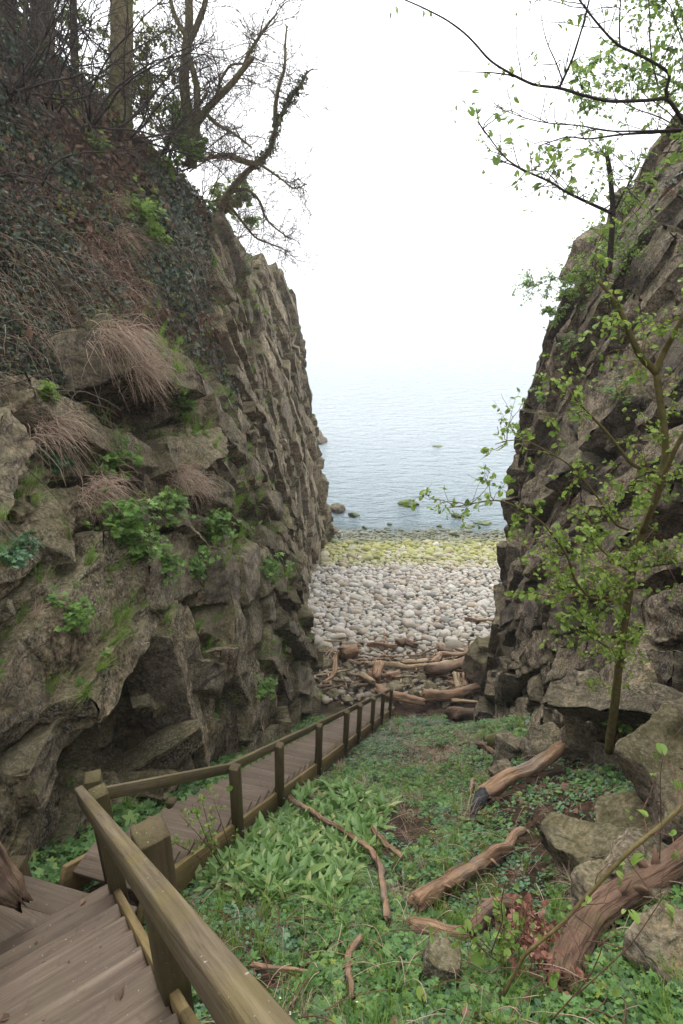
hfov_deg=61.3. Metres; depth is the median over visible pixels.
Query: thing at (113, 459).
ledge plant
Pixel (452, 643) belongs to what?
cobble
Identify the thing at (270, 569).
ledge plant
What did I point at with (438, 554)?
cobble
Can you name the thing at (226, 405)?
grass tuft
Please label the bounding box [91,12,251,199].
bare shrub
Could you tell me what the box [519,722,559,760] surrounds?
boulder
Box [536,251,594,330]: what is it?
leafy shrub
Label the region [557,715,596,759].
boulder
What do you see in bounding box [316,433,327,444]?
shore rock
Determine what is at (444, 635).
cobble
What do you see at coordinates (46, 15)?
tree
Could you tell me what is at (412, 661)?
driftwood log
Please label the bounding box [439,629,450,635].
cobble
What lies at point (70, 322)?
dry stems
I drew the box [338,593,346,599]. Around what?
cobble
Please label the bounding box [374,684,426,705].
driftwood log
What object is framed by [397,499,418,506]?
sea rock
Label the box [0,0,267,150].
bare shrub
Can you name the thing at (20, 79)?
bare shrub
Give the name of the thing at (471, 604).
cobble
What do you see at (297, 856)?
wild garlic
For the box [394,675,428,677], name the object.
driftwood stick
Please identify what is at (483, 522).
sea rock
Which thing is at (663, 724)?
boulder
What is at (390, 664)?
driftwood log
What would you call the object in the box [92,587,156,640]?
grass tuft
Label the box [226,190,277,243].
bare shrub
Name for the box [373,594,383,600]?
cobble
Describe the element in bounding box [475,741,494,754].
fallen branch
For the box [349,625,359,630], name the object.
cobble
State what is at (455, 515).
sea rock
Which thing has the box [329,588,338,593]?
cobble
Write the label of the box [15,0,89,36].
leafy shrub
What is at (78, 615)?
ledge plant
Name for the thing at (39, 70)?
bare shrub
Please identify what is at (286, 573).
grass tuft
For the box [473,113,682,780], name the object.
cliff
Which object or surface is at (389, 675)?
driftwood log
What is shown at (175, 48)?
bare shrub
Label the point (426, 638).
cobble
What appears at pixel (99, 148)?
ledge plant
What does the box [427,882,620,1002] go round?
shrub
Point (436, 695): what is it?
driftwood log
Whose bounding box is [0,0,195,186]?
bare shrub
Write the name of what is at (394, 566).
cobble
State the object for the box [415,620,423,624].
cobble
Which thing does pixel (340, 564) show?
cobble
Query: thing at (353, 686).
beach rock
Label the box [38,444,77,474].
ledge plant
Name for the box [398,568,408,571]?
cobble
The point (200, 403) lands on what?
straw tuft
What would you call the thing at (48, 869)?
herbs
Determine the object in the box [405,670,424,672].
driftwood stick
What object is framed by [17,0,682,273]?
sky
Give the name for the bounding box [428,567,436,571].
cobble
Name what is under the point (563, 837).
boulder
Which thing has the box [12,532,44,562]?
ledge plant
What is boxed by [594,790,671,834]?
boulder
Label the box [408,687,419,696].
beach rock
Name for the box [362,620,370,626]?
cobble
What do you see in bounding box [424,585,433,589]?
cobble
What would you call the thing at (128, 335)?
straw tuft
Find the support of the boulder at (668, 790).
on the ground at (335, 706)
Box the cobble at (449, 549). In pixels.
[444,547,453,552]
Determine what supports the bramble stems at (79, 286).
on the cliff at (148, 708)
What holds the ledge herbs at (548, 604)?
on the cliff at (556, 691)
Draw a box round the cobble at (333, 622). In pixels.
[330,620,338,625]
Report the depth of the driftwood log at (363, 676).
24.97 m
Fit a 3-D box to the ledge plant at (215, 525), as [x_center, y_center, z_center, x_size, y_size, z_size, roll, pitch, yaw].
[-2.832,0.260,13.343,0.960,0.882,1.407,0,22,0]
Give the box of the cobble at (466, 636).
[461,633,469,639]
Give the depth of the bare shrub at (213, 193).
23.17 m
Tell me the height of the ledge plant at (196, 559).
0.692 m
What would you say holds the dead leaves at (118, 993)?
on the wooden staircase
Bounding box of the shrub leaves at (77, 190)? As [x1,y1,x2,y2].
[0,27,216,406]
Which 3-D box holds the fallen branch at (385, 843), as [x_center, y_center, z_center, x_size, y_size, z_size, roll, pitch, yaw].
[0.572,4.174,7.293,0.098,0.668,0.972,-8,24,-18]
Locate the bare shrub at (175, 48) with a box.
[28,1,249,122]
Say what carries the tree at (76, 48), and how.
on the cliff at (148, 708)
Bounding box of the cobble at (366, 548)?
[361,546,370,551]
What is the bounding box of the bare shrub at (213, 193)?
[193,126,257,222]
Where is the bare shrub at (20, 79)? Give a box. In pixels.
[0,0,158,139]
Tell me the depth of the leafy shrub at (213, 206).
25.55 m
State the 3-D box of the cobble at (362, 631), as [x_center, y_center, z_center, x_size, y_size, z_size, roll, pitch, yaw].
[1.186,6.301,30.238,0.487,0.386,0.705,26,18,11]
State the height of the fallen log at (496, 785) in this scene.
0.753 m
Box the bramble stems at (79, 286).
[0,17,302,558]
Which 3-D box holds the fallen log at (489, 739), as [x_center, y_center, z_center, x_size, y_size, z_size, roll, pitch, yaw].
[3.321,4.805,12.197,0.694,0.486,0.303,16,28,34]
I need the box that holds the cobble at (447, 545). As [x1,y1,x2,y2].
[443,544,454,549]
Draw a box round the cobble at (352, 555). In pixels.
[346,552,356,559]
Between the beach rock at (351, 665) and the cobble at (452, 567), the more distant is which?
the cobble at (452, 567)
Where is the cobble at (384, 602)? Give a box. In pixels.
[380,600,388,604]
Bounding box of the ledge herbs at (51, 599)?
[0,258,320,786]
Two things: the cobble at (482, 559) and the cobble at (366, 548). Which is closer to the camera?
the cobble at (482, 559)
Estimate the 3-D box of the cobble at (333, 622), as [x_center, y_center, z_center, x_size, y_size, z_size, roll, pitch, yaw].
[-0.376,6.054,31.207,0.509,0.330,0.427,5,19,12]
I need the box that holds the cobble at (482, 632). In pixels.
[480,630,489,635]
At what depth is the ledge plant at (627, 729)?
8.25 m
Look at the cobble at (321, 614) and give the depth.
32.13 m
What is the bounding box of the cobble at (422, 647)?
[419,644,427,651]
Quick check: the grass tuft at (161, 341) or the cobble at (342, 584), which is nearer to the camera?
the grass tuft at (161, 341)
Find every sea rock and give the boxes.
[348,512,359,517]
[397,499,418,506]
[451,513,462,518]
[473,521,491,524]
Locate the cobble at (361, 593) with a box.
[358,590,366,595]
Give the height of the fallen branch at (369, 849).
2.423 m
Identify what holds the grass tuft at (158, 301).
on the cliff at (148, 708)
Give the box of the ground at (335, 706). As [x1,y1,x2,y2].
[82,697,682,1023]
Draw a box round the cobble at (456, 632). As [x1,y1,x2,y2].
[454,630,461,637]
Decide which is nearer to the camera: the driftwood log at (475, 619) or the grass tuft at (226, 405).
the grass tuft at (226, 405)
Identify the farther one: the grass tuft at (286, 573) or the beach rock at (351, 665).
the beach rock at (351, 665)
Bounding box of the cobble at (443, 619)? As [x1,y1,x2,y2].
[439,616,449,623]
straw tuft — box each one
[28,386,119,485]
[61,462,147,529]
[81,306,182,402]
[95,179,147,228]
[96,213,164,283]
[114,352,183,412]
[134,353,182,413]
[161,452,221,512]
[188,470,222,520]
[192,398,208,418]
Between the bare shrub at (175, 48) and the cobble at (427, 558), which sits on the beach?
the cobble at (427, 558)
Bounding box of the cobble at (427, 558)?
[423,556,433,560]
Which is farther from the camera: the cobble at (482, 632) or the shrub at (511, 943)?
the cobble at (482, 632)
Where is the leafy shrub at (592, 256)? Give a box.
[511,167,662,308]
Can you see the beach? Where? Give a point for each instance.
(372, 686)
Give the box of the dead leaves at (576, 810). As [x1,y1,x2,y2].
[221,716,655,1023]
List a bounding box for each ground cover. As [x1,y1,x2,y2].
[87,713,682,1023]
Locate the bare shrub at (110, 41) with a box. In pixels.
[16,0,158,103]
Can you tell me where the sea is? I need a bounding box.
[284,274,573,534]
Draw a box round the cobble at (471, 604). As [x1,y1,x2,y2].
[465,602,475,609]
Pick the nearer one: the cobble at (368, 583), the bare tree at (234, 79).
the bare tree at (234, 79)
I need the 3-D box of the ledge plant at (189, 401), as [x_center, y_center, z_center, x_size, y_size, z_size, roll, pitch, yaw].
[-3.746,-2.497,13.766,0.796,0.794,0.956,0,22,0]
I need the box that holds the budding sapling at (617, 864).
[455,743,682,1001]
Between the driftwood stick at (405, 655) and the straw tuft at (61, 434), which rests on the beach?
the driftwood stick at (405, 655)
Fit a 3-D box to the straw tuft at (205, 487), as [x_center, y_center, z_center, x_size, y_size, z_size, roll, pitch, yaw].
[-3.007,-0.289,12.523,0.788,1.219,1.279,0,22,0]
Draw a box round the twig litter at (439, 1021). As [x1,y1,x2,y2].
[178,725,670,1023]
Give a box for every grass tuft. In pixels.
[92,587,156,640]
[136,294,160,322]
[148,317,185,355]
[164,344,189,394]
[194,413,212,437]
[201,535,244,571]
[212,369,246,408]
[214,466,258,537]
[236,471,266,507]
[237,265,271,325]
[260,628,284,666]
[278,555,300,594]
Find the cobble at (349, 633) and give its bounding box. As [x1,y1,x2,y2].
[344,630,355,636]
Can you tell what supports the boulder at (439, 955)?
on the ground at (335, 706)
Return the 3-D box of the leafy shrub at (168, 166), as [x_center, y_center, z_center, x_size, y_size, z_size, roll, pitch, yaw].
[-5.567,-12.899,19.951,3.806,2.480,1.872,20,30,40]
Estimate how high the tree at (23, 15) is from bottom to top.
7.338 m
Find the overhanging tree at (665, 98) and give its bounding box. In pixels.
[384,0,682,187]
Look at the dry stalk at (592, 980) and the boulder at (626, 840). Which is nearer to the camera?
the dry stalk at (592, 980)
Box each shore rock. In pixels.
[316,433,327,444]
[329,503,345,513]
[333,525,338,533]
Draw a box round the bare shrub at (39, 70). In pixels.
[0,0,133,121]
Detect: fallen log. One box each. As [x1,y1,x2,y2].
[0,842,32,912]
[405,916,468,939]
[407,826,526,912]
[444,706,474,721]
[469,740,567,821]
[483,725,498,746]
[543,835,682,993]
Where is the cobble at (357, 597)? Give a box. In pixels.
[350,594,362,600]
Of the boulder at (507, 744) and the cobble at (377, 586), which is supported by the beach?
the cobble at (377, 586)
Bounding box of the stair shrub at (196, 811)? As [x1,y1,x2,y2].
[171,783,250,866]
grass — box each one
[0,205,330,813]
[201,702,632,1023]
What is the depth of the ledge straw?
8.32 m
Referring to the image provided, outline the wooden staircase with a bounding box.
[0,688,393,1023]
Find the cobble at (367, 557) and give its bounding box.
[362,554,372,560]
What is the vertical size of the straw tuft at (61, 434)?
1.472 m
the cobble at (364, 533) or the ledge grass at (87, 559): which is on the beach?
the cobble at (364, 533)
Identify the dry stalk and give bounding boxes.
[376,815,386,886]
[478,874,505,952]
[550,914,620,1021]
[576,864,671,995]
[648,727,682,858]
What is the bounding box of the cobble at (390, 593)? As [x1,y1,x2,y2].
[387,590,395,596]
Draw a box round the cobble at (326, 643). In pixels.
[319,641,332,648]
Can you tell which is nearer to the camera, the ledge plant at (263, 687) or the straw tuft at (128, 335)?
the straw tuft at (128, 335)
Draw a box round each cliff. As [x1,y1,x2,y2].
[0,42,333,861]
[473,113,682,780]
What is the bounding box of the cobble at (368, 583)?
[363,580,375,588]
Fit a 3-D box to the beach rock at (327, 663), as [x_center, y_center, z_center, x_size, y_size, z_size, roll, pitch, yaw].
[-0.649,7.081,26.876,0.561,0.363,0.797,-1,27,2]
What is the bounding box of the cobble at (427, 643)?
[421,640,430,645]
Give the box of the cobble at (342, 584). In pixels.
[339,582,347,586]
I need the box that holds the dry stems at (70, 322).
[0,209,234,421]
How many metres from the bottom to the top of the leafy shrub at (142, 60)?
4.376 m
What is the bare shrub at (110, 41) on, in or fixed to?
on the cliff at (148, 708)
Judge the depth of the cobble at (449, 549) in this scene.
43.05 m
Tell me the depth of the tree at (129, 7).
17.79 m
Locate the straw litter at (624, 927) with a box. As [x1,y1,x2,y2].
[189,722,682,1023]
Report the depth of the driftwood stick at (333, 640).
28.85 m
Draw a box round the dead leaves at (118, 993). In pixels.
[0,718,368,1021]
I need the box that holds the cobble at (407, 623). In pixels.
[401,618,415,628]
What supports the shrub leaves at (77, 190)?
on the cliff at (148, 708)
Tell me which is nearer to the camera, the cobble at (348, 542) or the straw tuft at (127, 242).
the straw tuft at (127, 242)
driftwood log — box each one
[322,650,339,683]
[338,644,360,660]
[349,660,360,664]
[358,671,376,684]
[363,657,459,669]
[366,638,397,648]
[372,660,383,682]
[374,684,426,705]
[383,670,400,680]
[394,638,417,647]
[400,658,428,664]
[419,683,483,701]
[423,656,463,675]
[430,651,466,662]
[437,645,452,651]
[451,698,477,703]
[452,671,461,687]
[462,672,468,685]
[464,617,492,621]
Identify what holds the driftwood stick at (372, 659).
on the cobbles at (397, 553)
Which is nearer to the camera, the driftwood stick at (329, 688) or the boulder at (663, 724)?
the boulder at (663, 724)
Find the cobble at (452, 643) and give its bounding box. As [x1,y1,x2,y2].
[445,639,463,648]
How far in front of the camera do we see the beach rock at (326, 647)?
28.05 m
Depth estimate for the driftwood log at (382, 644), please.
28.34 m
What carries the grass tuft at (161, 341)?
on the cliff at (148, 708)
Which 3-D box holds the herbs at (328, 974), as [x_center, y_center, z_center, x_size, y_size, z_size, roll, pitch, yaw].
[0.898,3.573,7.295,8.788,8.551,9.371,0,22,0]
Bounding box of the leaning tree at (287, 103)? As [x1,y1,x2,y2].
[173,0,357,295]
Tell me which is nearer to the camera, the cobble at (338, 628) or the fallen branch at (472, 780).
the fallen branch at (472, 780)
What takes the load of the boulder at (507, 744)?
on the ground at (335, 706)
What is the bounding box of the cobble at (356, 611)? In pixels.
[351,609,361,613]
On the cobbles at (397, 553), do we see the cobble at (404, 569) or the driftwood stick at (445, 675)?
the driftwood stick at (445, 675)
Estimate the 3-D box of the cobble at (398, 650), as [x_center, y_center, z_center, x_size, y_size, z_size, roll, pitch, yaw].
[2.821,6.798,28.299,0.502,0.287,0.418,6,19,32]
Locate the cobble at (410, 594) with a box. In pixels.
[405,592,415,598]
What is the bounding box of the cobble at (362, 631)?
[359,628,368,635]
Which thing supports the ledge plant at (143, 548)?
on the cliff at (148, 708)
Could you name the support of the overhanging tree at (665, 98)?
on the cliff at (556, 691)
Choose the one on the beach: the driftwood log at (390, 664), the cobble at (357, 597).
the cobble at (357, 597)
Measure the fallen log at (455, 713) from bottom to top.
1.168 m
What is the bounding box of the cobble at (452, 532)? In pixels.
[448,530,457,535]
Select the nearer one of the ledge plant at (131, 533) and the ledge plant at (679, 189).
the ledge plant at (131, 533)
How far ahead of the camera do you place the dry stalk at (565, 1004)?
2.78 m
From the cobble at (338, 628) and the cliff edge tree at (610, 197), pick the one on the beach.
the cobble at (338, 628)
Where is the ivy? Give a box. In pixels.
[0,12,256,476]
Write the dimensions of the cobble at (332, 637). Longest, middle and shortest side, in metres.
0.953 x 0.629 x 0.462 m
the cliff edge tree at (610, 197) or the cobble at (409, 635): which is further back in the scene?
the cobble at (409, 635)
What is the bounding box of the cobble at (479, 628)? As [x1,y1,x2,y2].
[475,626,482,631]
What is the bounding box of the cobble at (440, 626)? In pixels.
[435,624,444,629]
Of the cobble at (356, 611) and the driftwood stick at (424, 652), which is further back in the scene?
the cobble at (356, 611)
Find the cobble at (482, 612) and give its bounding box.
[479,610,487,615]
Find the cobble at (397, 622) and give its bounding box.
[392,620,400,625]
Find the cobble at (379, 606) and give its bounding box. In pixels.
[374,603,383,609]
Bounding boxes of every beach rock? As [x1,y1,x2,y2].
[316,645,329,654]
[322,658,332,670]
[328,688,338,699]
[332,677,343,688]
[336,670,346,677]
[340,662,353,671]
[341,695,353,703]
[350,682,360,691]
[386,680,403,690]
[398,673,413,686]
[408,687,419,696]
[414,671,426,682]
[424,680,436,688]
[442,701,450,707]
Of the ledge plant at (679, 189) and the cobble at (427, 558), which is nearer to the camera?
the ledge plant at (679, 189)
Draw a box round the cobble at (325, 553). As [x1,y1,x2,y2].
[321,551,329,556]
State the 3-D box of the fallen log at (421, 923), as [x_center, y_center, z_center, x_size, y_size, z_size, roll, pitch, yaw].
[0.858,3.771,5.194,0.578,0.162,0.163,4,23,10]
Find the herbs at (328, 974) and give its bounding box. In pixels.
[145,722,682,1023]
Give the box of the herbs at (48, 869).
[28,751,270,889]
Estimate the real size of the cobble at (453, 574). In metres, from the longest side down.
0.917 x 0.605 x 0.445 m
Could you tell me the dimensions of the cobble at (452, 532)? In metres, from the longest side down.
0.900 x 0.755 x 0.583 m
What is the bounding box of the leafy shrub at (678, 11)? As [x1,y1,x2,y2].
[564,0,682,144]
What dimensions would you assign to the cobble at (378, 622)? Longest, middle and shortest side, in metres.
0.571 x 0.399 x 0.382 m
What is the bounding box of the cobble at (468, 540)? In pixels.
[465,538,471,543]
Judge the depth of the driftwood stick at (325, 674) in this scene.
25.80 m
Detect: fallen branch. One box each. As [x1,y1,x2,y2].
[250,962,317,972]
[287,795,390,920]
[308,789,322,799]
[344,933,363,999]
[370,826,402,859]
[467,895,531,936]
[468,777,474,793]
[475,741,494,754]
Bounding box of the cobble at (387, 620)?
[379,617,391,623]
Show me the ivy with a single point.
(173, 273)
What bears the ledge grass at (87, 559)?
on the cliff at (148, 708)
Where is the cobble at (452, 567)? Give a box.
[449,565,456,570]
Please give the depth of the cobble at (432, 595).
34.87 m
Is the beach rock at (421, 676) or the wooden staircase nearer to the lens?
the wooden staircase
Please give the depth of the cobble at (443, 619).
31.36 m
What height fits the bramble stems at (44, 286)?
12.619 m
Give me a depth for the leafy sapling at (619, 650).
5.96 m
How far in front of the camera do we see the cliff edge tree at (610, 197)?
10.74 m
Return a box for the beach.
[311,562,500,696]
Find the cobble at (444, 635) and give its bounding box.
[439,632,448,639]
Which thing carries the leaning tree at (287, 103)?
on the cliff at (148, 708)
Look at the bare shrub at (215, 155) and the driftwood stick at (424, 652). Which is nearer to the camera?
the bare shrub at (215, 155)
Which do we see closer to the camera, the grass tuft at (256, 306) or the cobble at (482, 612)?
the grass tuft at (256, 306)
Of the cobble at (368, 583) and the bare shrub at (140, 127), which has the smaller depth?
the bare shrub at (140, 127)
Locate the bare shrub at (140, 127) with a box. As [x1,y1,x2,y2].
[91,0,312,210]
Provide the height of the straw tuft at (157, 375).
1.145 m
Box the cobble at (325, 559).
[320,557,330,561]
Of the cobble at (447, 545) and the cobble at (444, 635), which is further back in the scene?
the cobble at (447, 545)
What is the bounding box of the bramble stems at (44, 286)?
[0,16,254,498]
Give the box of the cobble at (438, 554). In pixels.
[433,552,442,557]
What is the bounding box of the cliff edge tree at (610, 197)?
[444,63,680,273]
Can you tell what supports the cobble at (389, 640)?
on the beach
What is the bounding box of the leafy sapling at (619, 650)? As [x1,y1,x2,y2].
[403,217,682,754]
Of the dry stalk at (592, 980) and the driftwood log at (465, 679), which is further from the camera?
the driftwood log at (465, 679)
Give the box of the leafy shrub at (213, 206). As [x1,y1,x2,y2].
[205,173,261,227]
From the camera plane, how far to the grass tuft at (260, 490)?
17.52 m
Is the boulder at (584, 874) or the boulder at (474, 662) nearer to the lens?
the boulder at (584, 874)
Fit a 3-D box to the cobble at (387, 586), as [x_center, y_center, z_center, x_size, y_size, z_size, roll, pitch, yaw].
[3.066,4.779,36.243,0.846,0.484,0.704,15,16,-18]
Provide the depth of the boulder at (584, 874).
5.39 m
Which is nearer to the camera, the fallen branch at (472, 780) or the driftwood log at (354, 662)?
the fallen branch at (472, 780)
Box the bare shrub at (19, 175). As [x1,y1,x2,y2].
[0,90,173,262]
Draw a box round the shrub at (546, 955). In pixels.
[494,885,588,997]
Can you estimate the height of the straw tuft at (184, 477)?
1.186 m
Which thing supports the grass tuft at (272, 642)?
on the cliff at (148, 708)
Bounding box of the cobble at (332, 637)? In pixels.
[329,633,345,639]
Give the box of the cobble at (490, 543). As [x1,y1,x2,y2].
[485,542,494,545]
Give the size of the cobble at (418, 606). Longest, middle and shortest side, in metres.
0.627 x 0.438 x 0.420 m
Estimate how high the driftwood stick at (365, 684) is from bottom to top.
0.246 m
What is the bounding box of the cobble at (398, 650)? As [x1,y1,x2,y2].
[394,647,403,653]
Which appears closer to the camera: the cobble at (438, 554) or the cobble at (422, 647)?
the cobble at (422, 647)
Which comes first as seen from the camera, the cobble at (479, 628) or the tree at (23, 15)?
the tree at (23, 15)
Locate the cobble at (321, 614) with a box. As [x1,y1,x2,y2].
[315,612,324,618]
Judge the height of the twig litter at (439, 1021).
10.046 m
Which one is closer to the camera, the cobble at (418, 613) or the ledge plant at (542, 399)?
the ledge plant at (542, 399)
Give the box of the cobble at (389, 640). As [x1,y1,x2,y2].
[385,638,394,641]
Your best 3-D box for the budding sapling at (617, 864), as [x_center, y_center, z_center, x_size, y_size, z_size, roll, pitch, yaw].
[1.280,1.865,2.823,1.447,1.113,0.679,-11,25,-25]
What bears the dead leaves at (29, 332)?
on the cliff at (148, 708)
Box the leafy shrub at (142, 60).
[89,0,192,145]
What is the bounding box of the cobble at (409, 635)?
[406,632,414,638]
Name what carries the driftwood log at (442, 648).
on the cobble
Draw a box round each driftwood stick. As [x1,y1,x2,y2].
[316,669,349,676]
[317,684,331,687]
[322,684,342,692]
[324,640,340,641]
[326,677,350,682]
[357,680,392,687]
[358,658,384,660]
[387,654,421,656]
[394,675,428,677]
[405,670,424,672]
[413,644,442,657]
[433,672,462,677]
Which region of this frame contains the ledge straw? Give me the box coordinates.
[0,219,325,803]
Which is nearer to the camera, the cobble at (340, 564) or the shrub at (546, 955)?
the shrub at (546, 955)
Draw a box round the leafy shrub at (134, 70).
[55,0,181,143]
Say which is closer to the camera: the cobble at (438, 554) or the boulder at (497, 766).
the boulder at (497, 766)
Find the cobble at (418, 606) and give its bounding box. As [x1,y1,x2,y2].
[414,603,422,609]
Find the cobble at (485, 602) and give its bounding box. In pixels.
[476,600,490,606]
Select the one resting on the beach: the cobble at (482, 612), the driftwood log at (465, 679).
the cobble at (482, 612)
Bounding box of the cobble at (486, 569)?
[481,568,490,572]
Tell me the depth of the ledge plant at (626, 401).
12.20 m
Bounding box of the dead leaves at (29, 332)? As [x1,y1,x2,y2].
[0,26,230,436]
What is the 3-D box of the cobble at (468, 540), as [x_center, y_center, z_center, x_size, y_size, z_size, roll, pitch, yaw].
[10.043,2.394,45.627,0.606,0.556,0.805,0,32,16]
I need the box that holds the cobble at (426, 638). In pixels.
[423,636,432,644]
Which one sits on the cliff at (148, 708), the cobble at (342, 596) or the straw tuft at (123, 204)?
the straw tuft at (123, 204)
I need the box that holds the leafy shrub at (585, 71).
[565,16,682,162]
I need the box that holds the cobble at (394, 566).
[389,564,401,569]
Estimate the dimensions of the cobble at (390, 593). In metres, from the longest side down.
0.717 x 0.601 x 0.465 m
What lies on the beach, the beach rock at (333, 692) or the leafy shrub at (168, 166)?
the beach rock at (333, 692)
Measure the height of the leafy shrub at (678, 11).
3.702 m
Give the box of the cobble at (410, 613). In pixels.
[403,610,414,617]
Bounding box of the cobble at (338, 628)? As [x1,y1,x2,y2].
[334,625,344,631]
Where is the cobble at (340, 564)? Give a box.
[338,562,346,568]
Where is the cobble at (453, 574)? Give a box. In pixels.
[448,572,461,575]
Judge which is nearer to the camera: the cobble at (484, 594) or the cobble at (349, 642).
the cobble at (349, 642)
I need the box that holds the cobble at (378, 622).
[373,620,381,626]
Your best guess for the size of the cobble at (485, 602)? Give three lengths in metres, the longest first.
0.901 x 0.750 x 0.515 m
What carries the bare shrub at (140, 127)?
on the cliff at (148, 708)
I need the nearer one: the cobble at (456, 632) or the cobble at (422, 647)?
the cobble at (422, 647)
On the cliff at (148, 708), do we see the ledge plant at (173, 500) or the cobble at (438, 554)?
the ledge plant at (173, 500)
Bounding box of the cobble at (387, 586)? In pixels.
[383,583,396,589]
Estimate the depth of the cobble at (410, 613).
32.11 m
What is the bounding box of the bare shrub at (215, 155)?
[118,65,297,181]
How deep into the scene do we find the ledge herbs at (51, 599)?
7.58 m
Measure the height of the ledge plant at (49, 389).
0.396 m
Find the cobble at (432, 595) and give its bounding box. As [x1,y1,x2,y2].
[428,593,436,597]
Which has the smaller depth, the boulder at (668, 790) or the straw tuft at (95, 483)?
the boulder at (668, 790)
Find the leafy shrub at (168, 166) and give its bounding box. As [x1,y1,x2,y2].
[147,96,207,179]
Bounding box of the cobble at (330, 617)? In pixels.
[325,614,334,620]
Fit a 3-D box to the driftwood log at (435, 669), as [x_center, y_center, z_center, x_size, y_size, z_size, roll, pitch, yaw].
[4.969,6.918,26.078,2.818,0.629,0.650,-9,24,-20]
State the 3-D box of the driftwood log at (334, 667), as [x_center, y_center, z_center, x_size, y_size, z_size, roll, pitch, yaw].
[-0.356,7.039,26.256,0.459,0.663,3.087,4,23,11]
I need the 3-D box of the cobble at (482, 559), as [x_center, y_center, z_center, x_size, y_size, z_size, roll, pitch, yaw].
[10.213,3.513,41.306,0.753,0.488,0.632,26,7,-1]
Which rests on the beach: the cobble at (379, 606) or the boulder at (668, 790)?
the cobble at (379, 606)
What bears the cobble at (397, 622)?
on the beach
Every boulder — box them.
[421,933,461,985]
[462,635,489,689]
[488,758,512,776]
[493,730,522,762]
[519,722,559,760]
[535,811,658,877]
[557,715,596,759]
[568,859,610,910]
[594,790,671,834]
[602,827,672,906]
[614,701,682,805]
[621,901,682,985]
[647,765,682,844]
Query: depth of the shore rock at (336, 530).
47.85 m
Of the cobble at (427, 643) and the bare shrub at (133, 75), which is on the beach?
the cobble at (427, 643)
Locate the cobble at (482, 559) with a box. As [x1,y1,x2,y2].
[479,557,487,562]
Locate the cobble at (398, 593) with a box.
[395,590,402,595]
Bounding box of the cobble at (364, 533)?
[359,531,369,534]
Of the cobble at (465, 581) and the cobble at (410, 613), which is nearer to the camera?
the cobble at (410, 613)
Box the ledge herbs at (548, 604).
[501,411,603,666]
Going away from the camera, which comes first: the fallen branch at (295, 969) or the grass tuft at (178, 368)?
the fallen branch at (295, 969)
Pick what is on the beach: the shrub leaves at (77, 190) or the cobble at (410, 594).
the cobble at (410, 594)
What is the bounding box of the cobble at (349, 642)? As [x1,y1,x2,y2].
[344,640,356,644]
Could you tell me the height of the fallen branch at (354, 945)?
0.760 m
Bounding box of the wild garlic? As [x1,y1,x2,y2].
[189,775,402,921]
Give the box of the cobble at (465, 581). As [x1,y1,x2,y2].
[460,579,470,584]
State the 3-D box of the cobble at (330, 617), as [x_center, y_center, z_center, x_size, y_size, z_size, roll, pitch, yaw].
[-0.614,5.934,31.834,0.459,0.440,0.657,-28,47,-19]
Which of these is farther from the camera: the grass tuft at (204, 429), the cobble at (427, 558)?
the cobble at (427, 558)
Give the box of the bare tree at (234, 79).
[132,0,331,191]
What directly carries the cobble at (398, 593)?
on the beach
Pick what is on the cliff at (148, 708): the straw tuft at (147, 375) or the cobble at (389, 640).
the straw tuft at (147, 375)
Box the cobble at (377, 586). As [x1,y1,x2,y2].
[374,585,383,589]
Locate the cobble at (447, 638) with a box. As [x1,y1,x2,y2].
[445,636,456,641]
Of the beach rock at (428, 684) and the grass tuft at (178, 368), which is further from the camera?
the beach rock at (428, 684)
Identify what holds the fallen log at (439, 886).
on the ground at (335, 706)
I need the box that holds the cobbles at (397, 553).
[308,526,506,705]
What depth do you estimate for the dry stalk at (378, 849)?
5.11 m
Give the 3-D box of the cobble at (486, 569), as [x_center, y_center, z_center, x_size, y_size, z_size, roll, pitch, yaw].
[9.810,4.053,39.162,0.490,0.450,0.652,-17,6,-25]
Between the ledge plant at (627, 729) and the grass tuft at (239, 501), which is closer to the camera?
the ledge plant at (627, 729)
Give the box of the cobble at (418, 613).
[414,610,424,616]
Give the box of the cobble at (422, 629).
[418,626,427,633]
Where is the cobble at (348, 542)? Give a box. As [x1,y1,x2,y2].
[345,540,353,545]
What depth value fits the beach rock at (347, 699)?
23.98 m
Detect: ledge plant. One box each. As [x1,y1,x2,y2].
[0,533,33,569]
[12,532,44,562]
[32,379,61,403]
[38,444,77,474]
[53,595,100,633]
[82,485,164,553]
[83,130,113,155]
[85,433,143,479]
[104,174,167,236]
[122,521,168,563]
[142,219,174,252]
[148,485,195,526]
[148,543,186,585]
[166,393,198,420]
[187,545,220,579]
[196,507,241,543]
[254,671,278,702]
[259,552,294,587]
[529,382,549,403]
[556,331,587,362]
[558,269,594,310]
[597,372,636,405]
[603,709,642,733]
[641,167,682,219]
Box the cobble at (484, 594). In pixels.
[479,592,488,597]

